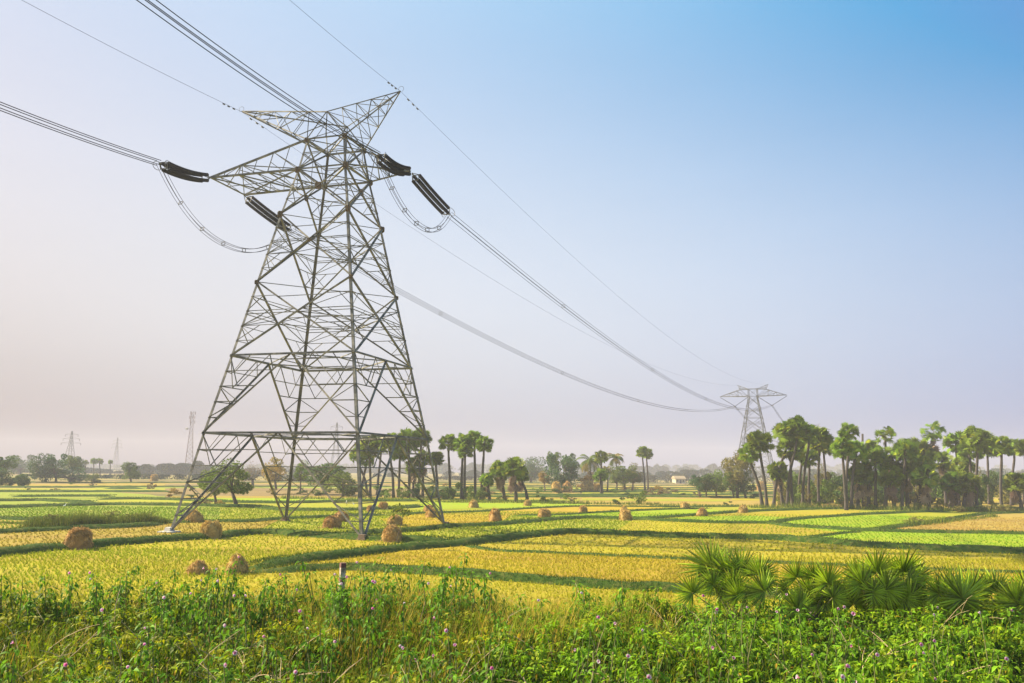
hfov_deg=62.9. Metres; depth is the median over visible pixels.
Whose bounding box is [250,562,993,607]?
field bund
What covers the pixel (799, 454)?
palmyra palm
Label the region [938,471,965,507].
palmyra palm
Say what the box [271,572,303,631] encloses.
morning glory shrub
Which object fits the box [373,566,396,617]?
morning glory shrub
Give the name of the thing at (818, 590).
young fan palm
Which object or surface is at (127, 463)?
broadleaf tree
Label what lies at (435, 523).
field
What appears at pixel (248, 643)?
morning glory shrub
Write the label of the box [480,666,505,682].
morning glory shrub
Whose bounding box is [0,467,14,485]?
broadleaf tree
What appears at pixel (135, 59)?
earth wire
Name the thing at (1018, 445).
palmyra palm
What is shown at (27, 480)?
bush
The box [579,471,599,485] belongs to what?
broadleaf tree
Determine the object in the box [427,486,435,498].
bush
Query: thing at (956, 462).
palmyra palm
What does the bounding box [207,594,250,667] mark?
morning glory shrub
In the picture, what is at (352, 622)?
morning glory shrub
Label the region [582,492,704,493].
field
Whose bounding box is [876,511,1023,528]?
field bund
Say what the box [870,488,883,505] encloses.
bush
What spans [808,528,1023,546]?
field
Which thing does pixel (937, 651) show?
morning glory shrub
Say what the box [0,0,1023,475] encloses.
sky
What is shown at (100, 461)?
palmyra palm
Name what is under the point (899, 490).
bush
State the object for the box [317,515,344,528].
haycock
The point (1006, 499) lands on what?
bush
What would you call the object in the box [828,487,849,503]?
bush
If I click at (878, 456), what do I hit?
palmyra palm
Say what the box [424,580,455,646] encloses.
morning glory shrub
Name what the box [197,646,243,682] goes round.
morning glory shrub
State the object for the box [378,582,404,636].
morning glory shrub
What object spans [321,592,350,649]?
morning glory shrub
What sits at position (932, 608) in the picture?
morning glory shrub
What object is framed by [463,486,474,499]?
bush
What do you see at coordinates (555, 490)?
bush
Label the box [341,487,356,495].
bush
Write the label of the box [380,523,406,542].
haycock
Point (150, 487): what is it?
bush
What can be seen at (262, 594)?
morning glory shrub
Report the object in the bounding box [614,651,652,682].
morning glory shrub
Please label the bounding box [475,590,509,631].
morning glory shrub
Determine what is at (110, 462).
palmyra palm
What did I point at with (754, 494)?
bush
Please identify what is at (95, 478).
broadleaf tree
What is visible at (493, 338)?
conductor bundle
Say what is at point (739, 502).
field
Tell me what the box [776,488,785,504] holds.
bush
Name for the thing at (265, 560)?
bund grass
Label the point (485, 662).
morning glory shrub
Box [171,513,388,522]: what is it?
field bund
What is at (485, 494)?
bush
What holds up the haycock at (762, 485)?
on the field
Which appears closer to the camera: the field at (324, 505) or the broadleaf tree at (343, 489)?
the field at (324, 505)
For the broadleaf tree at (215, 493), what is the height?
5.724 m
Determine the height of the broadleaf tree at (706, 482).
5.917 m
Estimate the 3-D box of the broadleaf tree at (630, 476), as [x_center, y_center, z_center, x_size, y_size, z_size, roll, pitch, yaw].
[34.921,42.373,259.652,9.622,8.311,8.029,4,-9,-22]
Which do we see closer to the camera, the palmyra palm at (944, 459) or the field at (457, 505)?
the field at (457, 505)
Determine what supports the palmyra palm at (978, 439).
on the field at (939, 514)
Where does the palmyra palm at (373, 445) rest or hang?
on the field at (273, 496)
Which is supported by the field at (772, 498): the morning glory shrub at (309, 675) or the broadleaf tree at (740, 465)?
the broadleaf tree at (740, 465)
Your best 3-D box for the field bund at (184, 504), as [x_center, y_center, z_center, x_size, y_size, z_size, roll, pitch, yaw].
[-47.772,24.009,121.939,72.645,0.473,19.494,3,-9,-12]
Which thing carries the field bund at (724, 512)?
on the field at (939, 514)
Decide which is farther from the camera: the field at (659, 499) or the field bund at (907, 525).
the field at (659, 499)
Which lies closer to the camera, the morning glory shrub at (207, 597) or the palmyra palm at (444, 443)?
the morning glory shrub at (207, 597)
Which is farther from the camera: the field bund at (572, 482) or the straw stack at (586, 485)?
the field bund at (572, 482)
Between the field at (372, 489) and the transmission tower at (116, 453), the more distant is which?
the transmission tower at (116, 453)
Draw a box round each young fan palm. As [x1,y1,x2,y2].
[671,537,782,628]
[771,555,852,632]
[838,545,904,625]
[872,545,934,630]
[917,564,995,626]
[973,565,1023,628]
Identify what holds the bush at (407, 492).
on the field at (273, 496)
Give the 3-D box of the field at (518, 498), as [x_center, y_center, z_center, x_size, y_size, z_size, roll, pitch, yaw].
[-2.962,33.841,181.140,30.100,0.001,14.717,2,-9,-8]
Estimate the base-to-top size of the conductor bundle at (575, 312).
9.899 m
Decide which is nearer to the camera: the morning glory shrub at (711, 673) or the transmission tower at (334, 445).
the morning glory shrub at (711, 673)
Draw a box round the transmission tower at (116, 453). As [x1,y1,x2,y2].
[111,438,121,470]
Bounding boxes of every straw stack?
[551,481,563,492]
[562,481,573,492]
[580,480,593,490]
[594,483,599,490]
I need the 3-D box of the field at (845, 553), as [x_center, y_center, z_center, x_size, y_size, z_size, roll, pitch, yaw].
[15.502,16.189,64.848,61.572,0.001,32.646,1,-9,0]
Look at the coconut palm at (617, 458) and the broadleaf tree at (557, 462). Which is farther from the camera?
the coconut palm at (617, 458)
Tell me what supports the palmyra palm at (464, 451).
on the field at (513, 499)
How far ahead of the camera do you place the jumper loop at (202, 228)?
87.23 m
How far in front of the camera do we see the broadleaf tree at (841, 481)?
171.72 m
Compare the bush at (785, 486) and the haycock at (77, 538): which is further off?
the bush at (785, 486)
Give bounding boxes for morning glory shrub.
[0,575,20,629]
[0,641,26,682]
[11,580,38,656]
[36,575,72,636]
[48,571,79,631]
[51,656,99,682]
[76,578,120,637]
[85,571,105,627]
[90,608,151,679]
[97,576,128,631]
[101,625,162,682]
[110,566,139,621]
[119,665,144,682]
[139,581,162,632]
[142,641,199,682]
[145,579,177,633]
[150,569,195,632]
[151,596,183,663]
[163,591,214,674]
[171,583,208,650]
[192,567,219,637]
[196,580,226,660]
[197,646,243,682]
[199,567,232,641]
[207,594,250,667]
[210,663,252,682]
[214,556,244,633]
[218,594,258,675]
[229,585,266,642]
[241,578,272,648]
[256,635,288,682]
[258,584,293,651]
[265,665,307,682]
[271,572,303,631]
[277,627,317,682]
[296,561,338,619]
[296,609,334,682]
[309,639,341,682]
[320,573,351,627]
[320,575,356,636]
[320,590,361,673]
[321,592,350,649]
[330,581,352,635]
[335,580,378,662]
[349,557,385,622]
[356,561,388,618]
[356,604,389,682]
[360,581,392,641]
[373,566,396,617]
[373,601,414,682]
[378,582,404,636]
[388,562,431,625]
[392,646,443,682]
[402,587,442,632]
[411,580,443,632]
[413,615,444,682]
[413,643,465,682]
[419,606,447,677]
[422,654,466,682]
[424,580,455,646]
[432,572,453,621]
[437,628,484,682]
[442,586,471,638]
[445,564,484,624]
[450,552,475,600]
[461,572,498,628]
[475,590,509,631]
[475,624,520,682]
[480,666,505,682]
[486,610,512,662]
[511,594,529,630]
[531,598,553,623]
[564,580,591,618]
[566,644,593,682]
[573,613,604,682]
[575,590,601,618]
[575,621,625,682]
[576,586,603,621]
[578,659,608,682]
[609,587,630,631]
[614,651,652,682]
[629,674,651,682]
[630,626,674,682]
[676,603,702,643]
[682,605,736,682]
[687,614,706,640]
[687,645,735,682]
[688,594,724,667]
[704,610,735,640]
[717,605,745,636]
[719,654,744,682]
[732,603,765,678]
[743,612,762,638]
[762,593,791,629]
[767,610,811,682]
[772,605,794,637]
[786,675,810,682]
[787,613,811,642]
[789,607,839,682]
[806,648,829,682]
[819,607,846,648]
[822,612,864,681]
[827,611,852,647]
[828,605,883,678]
[828,674,855,682]
[834,644,857,682]
[834,664,863,682]
[862,653,884,682]
[877,609,905,637]
[903,603,938,630]
[903,648,936,682]
[910,642,959,682]
[918,613,954,674]
[925,634,960,682]
[926,612,946,635]
[962,611,1000,681]
[963,610,990,639]
[984,657,1014,682]
[999,607,1023,635]
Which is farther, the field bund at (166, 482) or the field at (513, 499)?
the field bund at (166, 482)
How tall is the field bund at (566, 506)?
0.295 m
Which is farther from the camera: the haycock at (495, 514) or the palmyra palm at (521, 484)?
the palmyra palm at (521, 484)
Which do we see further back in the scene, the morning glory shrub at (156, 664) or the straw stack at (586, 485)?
the straw stack at (586, 485)
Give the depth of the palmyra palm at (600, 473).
216.48 m
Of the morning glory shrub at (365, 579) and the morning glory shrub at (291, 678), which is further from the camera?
the morning glory shrub at (365, 579)
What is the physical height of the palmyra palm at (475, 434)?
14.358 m
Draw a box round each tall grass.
[0,509,172,530]
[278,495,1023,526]
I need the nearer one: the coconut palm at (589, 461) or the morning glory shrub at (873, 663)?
the morning glory shrub at (873, 663)
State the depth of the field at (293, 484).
295.13 m
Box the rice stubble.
[0,505,1023,558]
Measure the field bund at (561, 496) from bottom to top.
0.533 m
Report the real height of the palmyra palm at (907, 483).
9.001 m
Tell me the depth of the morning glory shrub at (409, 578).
15.51 m
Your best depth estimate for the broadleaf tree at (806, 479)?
177.20 m
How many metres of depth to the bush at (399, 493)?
169.87 m
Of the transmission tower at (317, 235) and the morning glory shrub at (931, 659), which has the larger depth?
the transmission tower at (317, 235)
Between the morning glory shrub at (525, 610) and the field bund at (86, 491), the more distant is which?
the field bund at (86, 491)
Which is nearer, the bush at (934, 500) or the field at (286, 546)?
the field at (286, 546)
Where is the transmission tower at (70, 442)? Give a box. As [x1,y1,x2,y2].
[63,431,80,460]
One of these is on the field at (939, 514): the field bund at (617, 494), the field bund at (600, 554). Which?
the field bund at (600, 554)
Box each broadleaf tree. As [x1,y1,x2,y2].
[0,455,21,485]
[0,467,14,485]
[6,454,35,473]
[14,474,30,485]
[26,453,54,481]
[42,453,67,480]
[48,467,90,481]
[65,455,79,470]
[73,456,84,480]
[85,473,100,481]
[121,461,138,481]
[121,467,141,479]
[197,469,229,503]
[198,458,253,503]
[234,462,263,485]
[261,457,287,488]
[294,460,307,490]
[301,463,350,494]
[323,470,357,496]
[523,456,547,481]
[538,471,549,490]
[543,453,580,488]
[546,451,561,465]
[561,453,578,468]
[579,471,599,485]
[609,465,638,490]
[610,470,622,489]
[626,462,643,490]
[688,475,705,496]
[696,474,715,496]
[706,469,726,495]
[721,450,755,497]
[721,472,736,497]
[729,469,756,497]
[776,470,797,494]
[793,473,810,489]
[814,463,831,486]
[828,471,842,502]
[839,474,853,496]
[980,470,1003,498]
[1018,473,1023,504]
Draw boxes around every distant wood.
[19,474,308,481]
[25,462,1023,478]
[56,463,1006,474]
[135,460,286,475]
[438,471,1022,483]
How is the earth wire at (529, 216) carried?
attached to the transmission tower at (317, 235)
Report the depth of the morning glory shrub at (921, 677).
9.81 m
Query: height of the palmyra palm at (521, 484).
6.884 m
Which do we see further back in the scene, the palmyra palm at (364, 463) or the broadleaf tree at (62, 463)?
the broadleaf tree at (62, 463)
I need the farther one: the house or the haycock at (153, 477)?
the house
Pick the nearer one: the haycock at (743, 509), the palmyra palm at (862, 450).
the haycock at (743, 509)
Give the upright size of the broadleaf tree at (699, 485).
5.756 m
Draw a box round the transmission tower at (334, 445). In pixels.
[327,422,342,465]
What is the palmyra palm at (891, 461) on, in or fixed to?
on the field at (939, 514)
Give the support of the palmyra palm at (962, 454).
on the field at (939, 514)
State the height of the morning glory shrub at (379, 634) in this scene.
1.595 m
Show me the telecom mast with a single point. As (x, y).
(193, 417)
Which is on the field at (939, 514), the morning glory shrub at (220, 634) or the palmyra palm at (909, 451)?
the palmyra palm at (909, 451)
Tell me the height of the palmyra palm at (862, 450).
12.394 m
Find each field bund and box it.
[0,485,391,487]
[0,490,167,491]
[0,498,92,502]
[0,502,423,510]
[0,516,57,519]
[0,522,165,533]
[0,529,448,556]
[12,494,114,496]
[30,481,391,482]
[97,497,416,502]
[105,486,143,488]
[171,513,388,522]
[249,528,1023,569]
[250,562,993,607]
[349,515,1023,534]
[391,505,738,514]
[424,495,1021,497]
[425,484,772,485]
[426,486,772,487]
[429,489,1007,492]
[431,492,1021,494]
[435,488,773,489]
[439,482,772,483]
[465,545,1023,573]
[514,507,708,515]
[643,507,843,517]
[770,510,950,521]
[812,531,863,536]
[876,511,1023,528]
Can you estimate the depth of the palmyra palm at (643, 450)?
263.09 m
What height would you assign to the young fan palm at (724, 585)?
1.965 m
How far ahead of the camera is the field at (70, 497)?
153.81 m
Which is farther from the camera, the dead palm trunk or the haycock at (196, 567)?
the dead palm trunk
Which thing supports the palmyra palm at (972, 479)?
on the field at (939, 514)
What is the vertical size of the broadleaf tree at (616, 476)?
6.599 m
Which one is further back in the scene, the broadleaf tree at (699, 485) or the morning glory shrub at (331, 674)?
the broadleaf tree at (699, 485)
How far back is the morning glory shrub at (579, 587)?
15.47 m
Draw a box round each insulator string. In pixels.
[153,160,209,182]
[244,195,295,232]
[371,152,410,175]
[412,173,454,216]
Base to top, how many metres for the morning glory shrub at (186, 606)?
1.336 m
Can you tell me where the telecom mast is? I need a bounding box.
[185,411,195,463]
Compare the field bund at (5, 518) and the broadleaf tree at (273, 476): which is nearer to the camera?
the field bund at (5, 518)
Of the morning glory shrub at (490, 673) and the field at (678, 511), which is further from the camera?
the field at (678, 511)
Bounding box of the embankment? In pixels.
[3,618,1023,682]
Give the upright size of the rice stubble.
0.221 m
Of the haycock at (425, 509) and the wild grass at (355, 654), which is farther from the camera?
the haycock at (425, 509)
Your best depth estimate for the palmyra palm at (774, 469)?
153.68 m
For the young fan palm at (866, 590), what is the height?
1.841 m
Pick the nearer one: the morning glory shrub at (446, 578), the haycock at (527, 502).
the morning glory shrub at (446, 578)
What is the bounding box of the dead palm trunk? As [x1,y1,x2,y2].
[861,434,864,506]
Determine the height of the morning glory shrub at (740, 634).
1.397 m
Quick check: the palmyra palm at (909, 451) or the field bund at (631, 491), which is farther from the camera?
the field bund at (631, 491)
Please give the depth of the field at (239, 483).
292.15 m
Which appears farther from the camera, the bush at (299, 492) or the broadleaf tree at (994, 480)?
the bush at (299, 492)
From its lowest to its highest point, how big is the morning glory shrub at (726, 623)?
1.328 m
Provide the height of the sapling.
3.496 m
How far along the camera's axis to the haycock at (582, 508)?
119.51 m
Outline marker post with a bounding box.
[338,562,345,612]
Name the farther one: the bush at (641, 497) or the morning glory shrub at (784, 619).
the bush at (641, 497)
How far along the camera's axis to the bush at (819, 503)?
157.90 m
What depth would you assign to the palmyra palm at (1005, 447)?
150.45 m
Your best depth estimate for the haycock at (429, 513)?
104.07 m
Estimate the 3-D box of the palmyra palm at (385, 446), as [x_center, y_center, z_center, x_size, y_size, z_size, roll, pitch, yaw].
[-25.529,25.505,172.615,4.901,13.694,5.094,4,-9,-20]
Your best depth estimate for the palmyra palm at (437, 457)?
176.07 m
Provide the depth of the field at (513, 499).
170.07 m
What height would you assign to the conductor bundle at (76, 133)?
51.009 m
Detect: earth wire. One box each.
[22,0,234,109]
[242,112,713,383]
[290,0,399,90]
[407,98,756,383]
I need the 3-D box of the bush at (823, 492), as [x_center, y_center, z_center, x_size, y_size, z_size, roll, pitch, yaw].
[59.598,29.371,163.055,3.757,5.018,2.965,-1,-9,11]
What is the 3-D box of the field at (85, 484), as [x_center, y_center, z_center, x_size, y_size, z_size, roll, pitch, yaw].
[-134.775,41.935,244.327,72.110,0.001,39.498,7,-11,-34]
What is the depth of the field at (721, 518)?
110.59 m
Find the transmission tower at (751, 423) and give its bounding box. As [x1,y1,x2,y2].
[720,384,785,486]
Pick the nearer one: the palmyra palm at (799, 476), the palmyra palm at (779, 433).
the palmyra palm at (779, 433)
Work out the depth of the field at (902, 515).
107.84 m
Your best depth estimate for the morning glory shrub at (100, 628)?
11.37 m
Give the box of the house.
[671,476,685,483]
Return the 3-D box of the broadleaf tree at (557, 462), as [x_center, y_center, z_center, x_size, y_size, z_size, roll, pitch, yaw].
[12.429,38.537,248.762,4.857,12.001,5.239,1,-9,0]
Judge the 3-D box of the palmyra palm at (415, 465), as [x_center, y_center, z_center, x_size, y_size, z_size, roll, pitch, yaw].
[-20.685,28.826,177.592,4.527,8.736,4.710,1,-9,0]
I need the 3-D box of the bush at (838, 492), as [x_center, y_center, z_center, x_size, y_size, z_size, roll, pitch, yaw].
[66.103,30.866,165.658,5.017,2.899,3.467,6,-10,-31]
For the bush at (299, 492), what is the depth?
192.46 m
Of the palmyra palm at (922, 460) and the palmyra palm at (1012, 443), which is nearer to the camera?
the palmyra palm at (922, 460)
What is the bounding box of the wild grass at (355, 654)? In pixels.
[0,571,1023,682]
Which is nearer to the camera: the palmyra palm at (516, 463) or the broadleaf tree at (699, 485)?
the palmyra palm at (516, 463)
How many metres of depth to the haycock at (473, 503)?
132.45 m
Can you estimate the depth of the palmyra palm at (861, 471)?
150.43 m
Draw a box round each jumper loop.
[156,162,291,252]
[375,155,450,232]
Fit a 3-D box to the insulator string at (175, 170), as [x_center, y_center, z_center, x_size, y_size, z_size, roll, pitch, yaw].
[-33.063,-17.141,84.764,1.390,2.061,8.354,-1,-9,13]
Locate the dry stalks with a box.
[0,567,1023,682]
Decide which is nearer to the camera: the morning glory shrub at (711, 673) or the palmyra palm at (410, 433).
the morning glory shrub at (711, 673)
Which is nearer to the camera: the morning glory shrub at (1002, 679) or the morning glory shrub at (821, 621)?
the morning glory shrub at (1002, 679)
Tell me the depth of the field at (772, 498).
198.51 m
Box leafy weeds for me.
[0,577,1023,682]
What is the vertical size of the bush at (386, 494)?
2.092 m
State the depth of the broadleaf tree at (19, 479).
224.21 m
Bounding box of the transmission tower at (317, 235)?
[158,86,447,540]
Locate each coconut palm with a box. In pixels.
[577,454,599,482]
[602,466,612,490]
[607,453,623,489]
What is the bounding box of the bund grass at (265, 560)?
[0,489,1023,605]
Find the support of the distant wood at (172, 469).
on the ground at (403, 477)
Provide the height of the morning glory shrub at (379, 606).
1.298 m
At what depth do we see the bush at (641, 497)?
156.34 m
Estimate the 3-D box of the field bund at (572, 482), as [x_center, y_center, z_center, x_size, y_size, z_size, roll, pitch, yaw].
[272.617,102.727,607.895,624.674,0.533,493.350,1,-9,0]
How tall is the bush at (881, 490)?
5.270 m
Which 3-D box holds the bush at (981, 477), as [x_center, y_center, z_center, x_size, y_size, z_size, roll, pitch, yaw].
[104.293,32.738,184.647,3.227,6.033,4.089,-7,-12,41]
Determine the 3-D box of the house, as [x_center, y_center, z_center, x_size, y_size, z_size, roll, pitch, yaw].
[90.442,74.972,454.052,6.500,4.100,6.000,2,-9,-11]
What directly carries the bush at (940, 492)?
on the field at (739, 502)
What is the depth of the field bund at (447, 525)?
90.60 m
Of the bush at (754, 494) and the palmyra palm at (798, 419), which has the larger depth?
the bush at (754, 494)
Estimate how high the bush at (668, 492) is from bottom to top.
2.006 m
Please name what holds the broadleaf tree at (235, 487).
on the field at (939, 514)
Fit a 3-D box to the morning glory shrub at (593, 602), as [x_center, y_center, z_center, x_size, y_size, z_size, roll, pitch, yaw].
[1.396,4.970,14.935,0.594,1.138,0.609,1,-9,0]
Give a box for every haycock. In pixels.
[62,525,98,550]
[150,474,157,480]
[179,558,209,574]
[185,508,204,522]
[199,519,225,539]
[220,553,254,574]
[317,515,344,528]
[334,510,350,521]
[378,502,388,509]
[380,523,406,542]
[385,515,401,525]
[423,504,434,511]
[425,507,436,517]
[467,499,481,507]
[487,507,501,521]
[521,499,531,505]
[537,508,551,517]
[578,505,587,511]
[616,509,634,520]
[680,502,689,507]
[696,507,707,515]
[735,505,747,512]
[756,481,763,490]
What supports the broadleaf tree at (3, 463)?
on the field at (85, 484)
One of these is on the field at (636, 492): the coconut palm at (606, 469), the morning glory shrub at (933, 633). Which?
the coconut palm at (606, 469)
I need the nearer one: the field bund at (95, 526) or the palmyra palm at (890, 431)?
the field bund at (95, 526)
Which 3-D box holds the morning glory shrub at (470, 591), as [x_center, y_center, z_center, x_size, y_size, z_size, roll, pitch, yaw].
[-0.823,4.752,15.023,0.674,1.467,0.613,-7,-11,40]
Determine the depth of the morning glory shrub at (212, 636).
13.34 m
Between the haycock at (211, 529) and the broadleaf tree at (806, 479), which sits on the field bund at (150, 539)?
the haycock at (211, 529)
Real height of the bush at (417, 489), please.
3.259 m
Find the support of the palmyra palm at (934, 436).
on the field at (939, 514)
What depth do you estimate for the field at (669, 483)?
427.65 m
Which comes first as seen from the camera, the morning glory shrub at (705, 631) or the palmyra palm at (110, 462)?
the morning glory shrub at (705, 631)
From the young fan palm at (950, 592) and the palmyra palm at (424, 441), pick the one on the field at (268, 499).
the palmyra palm at (424, 441)
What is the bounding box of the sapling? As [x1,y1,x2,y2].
[386,503,413,541]
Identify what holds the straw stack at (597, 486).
on the field at (657, 490)
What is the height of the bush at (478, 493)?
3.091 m
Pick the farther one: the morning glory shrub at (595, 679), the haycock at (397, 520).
the haycock at (397, 520)
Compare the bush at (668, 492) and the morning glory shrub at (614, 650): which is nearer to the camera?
the morning glory shrub at (614, 650)
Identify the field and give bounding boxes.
[0,488,164,489]
[0,492,154,501]
[0,496,164,497]
[0,501,67,504]
[0,505,219,520]
[0,520,43,527]
[0,520,276,546]
[0,534,400,616]
[3,484,164,485]
[4,483,89,483]
[95,482,407,483]
[95,486,404,487]
[98,499,1023,539]
[165,484,425,495]
[170,484,407,485]
[170,488,407,490]
[170,492,401,494]
[170,496,405,497]
[201,498,419,500]
[243,570,991,622]
[280,502,419,507]
[382,514,508,526]
[420,501,583,508]
[432,498,579,500]
[434,482,549,484]
[440,507,662,515]
[441,497,559,498]
[455,492,579,494]
[479,534,1023,569]
[522,509,698,518]
[560,495,1023,508]
[563,497,709,498]
[576,482,702,484]
[578,490,697,490]
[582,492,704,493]
[582,498,729,500]
[603,484,719,486]
[603,488,739,488]
[618,520,831,535]
[632,509,718,516]
[676,510,859,517]
[678,516,786,520]
[682,495,742,495]
[713,497,998,498]
[732,498,998,500]
[783,513,912,527]
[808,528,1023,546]
[900,514,1023,530]
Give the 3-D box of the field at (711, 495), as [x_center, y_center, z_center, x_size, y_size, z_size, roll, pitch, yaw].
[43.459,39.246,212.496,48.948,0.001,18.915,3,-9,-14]
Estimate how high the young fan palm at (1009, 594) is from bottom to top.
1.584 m
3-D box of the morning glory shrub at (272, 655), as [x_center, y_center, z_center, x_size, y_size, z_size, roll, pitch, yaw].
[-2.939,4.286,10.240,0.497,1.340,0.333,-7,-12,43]
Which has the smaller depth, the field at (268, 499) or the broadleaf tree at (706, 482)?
the field at (268, 499)
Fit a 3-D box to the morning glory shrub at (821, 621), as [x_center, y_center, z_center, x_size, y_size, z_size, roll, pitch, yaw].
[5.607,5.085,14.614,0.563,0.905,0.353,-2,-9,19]
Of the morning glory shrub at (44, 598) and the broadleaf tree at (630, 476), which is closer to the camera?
the morning glory shrub at (44, 598)
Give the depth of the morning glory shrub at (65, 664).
9.44 m
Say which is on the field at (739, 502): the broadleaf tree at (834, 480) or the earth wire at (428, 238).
the broadleaf tree at (834, 480)
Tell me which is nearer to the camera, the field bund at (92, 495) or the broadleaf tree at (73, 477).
the field bund at (92, 495)
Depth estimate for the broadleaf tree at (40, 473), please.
276.10 m
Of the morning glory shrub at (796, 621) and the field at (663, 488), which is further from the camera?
the field at (663, 488)
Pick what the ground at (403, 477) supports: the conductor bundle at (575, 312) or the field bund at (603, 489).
the field bund at (603, 489)
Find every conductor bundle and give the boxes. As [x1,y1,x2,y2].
[0,102,160,165]
[136,0,380,157]
[290,228,733,411]
[449,215,770,409]
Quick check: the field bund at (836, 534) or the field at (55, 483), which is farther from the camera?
the field at (55, 483)
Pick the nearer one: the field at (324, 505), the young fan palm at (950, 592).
the young fan palm at (950, 592)
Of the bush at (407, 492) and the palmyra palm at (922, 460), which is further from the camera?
the bush at (407, 492)
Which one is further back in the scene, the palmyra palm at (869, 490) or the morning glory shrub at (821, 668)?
the palmyra palm at (869, 490)
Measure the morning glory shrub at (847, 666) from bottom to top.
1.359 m
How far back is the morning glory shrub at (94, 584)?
14.52 m
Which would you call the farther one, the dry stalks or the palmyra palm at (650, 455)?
the palmyra palm at (650, 455)
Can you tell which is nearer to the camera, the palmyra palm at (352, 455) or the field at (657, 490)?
the palmyra palm at (352, 455)
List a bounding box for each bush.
[4,477,16,485]
[18,474,30,485]
[43,514,63,522]
[103,511,120,518]
[146,483,156,488]
[167,488,182,496]
[291,489,307,493]
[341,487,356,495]
[374,485,386,496]
[380,488,391,498]
[396,487,406,497]
[403,484,410,497]
[408,483,422,497]
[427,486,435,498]
[439,489,449,498]
[443,482,461,499]
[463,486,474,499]
[467,485,482,499]
[480,487,489,500]
[531,486,543,492]
[551,486,568,493]
[612,497,624,503]
[629,490,646,503]
[645,488,664,494]
[662,487,677,493]
[740,491,763,497]
[776,482,789,502]
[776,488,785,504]
[789,484,801,502]
[789,491,804,503]
[798,484,813,503]
[810,479,828,500]
[813,501,826,505]
[814,479,833,502]
[824,480,837,502]
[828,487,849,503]
[833,486,843,503]
[833,490,853,502]
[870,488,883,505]
[877,482,883,493]
[896,486,904,502]
[909,486,925,504]
[932,488,939,503]
[934,499,948,508]
[937,483,953,502]
[951,505,966,511]
[966,505,986,511]
[973,475,990,505]
[980,476,991,502]
[982,486,990,501]
[987,490,997,505]
[994,484,1015,504]
[994,504,1015,511]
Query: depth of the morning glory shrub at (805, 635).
11.49 m
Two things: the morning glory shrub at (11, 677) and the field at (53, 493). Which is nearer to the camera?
the morning glory shrub at (11, 677)
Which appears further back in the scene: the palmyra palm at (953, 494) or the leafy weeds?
the palmyra palm at (953, 494)
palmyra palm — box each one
[83,460,89,474]
[90,458,97,472]
[96,458,103,474]
[108,460,113,474]
[348,448,368,495]
[354,436,381,497]
[361,454,374,494]
[375,437,390,494]
[378,432,399,497]
[392,447,411,497]
[396,426,422,497]
[405,457,423,497]
[413,427,431,497]
[413,450,430,497]
[427,451,445,496]
[437,434,454,498]
[452,432,474,498]
[458,444,473,499]
[467,430,482,496]
[475,435,493,499]
[479,472,493,500]
[489,460,512,498]
[501,456,526,501]
[516,468,529,499]
[592,467,608,492]
[594,450,607,490]
[636,446,648,489]
[640,447,653,489]
[737,442,763,505]
[745,429,775,506]
[766,460,787,506]
[770,418,800,506]
[775,439,804,506]
[781,414,812,505]
[797,439,814,503]
[798,447,819,505]
[799,423,819,502]
[804,426,833,502]
[814,439,833,503]
[829,436,856,509]
[836,422,859,500]
[840,440,869,505]
[848,461,873,505]
[860,468,878,507]
[862,446,889,506]
[864,438,879,485]
[872,426,895,496]
[876,464,905,507]
[884,445,903,508]
[891,438,920,509]
[894,459,914,506]
[902,436,918,504]
[908,455,932,507]
[910,439,936,504]
[910,463,940,509]
[919,420,945,477]
[929,451,953,506]
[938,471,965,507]
[942,430,965,505]
[948,456,975,507]
[952,469,980,510]
[956,440,984,506]
[958,425,996,507]
[981,437,1000,504]
[988,435,1013,509]
[1002,472,1023,510]
[1009,438,1023,505]
[1013,439,1023,455]
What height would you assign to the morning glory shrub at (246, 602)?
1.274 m
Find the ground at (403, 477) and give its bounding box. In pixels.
[8,468,772,499]
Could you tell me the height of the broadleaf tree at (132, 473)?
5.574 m
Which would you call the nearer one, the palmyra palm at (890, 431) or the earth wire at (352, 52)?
the earth wire at (352, 52)
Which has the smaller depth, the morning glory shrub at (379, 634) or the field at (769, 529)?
the morning glory shrub at (379, 634)
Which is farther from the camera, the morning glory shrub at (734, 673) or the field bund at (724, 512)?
the field bund at (724, 512)
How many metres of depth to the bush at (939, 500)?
148.84 m
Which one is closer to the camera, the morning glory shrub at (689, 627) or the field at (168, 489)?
the morning glory shrub at (689, 627)
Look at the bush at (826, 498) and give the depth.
169.19 m
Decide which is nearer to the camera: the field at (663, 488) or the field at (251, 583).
the field at (251, 583)
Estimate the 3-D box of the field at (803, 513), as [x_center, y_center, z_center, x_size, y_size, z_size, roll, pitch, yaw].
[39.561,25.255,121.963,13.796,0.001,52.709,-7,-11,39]
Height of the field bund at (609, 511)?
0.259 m

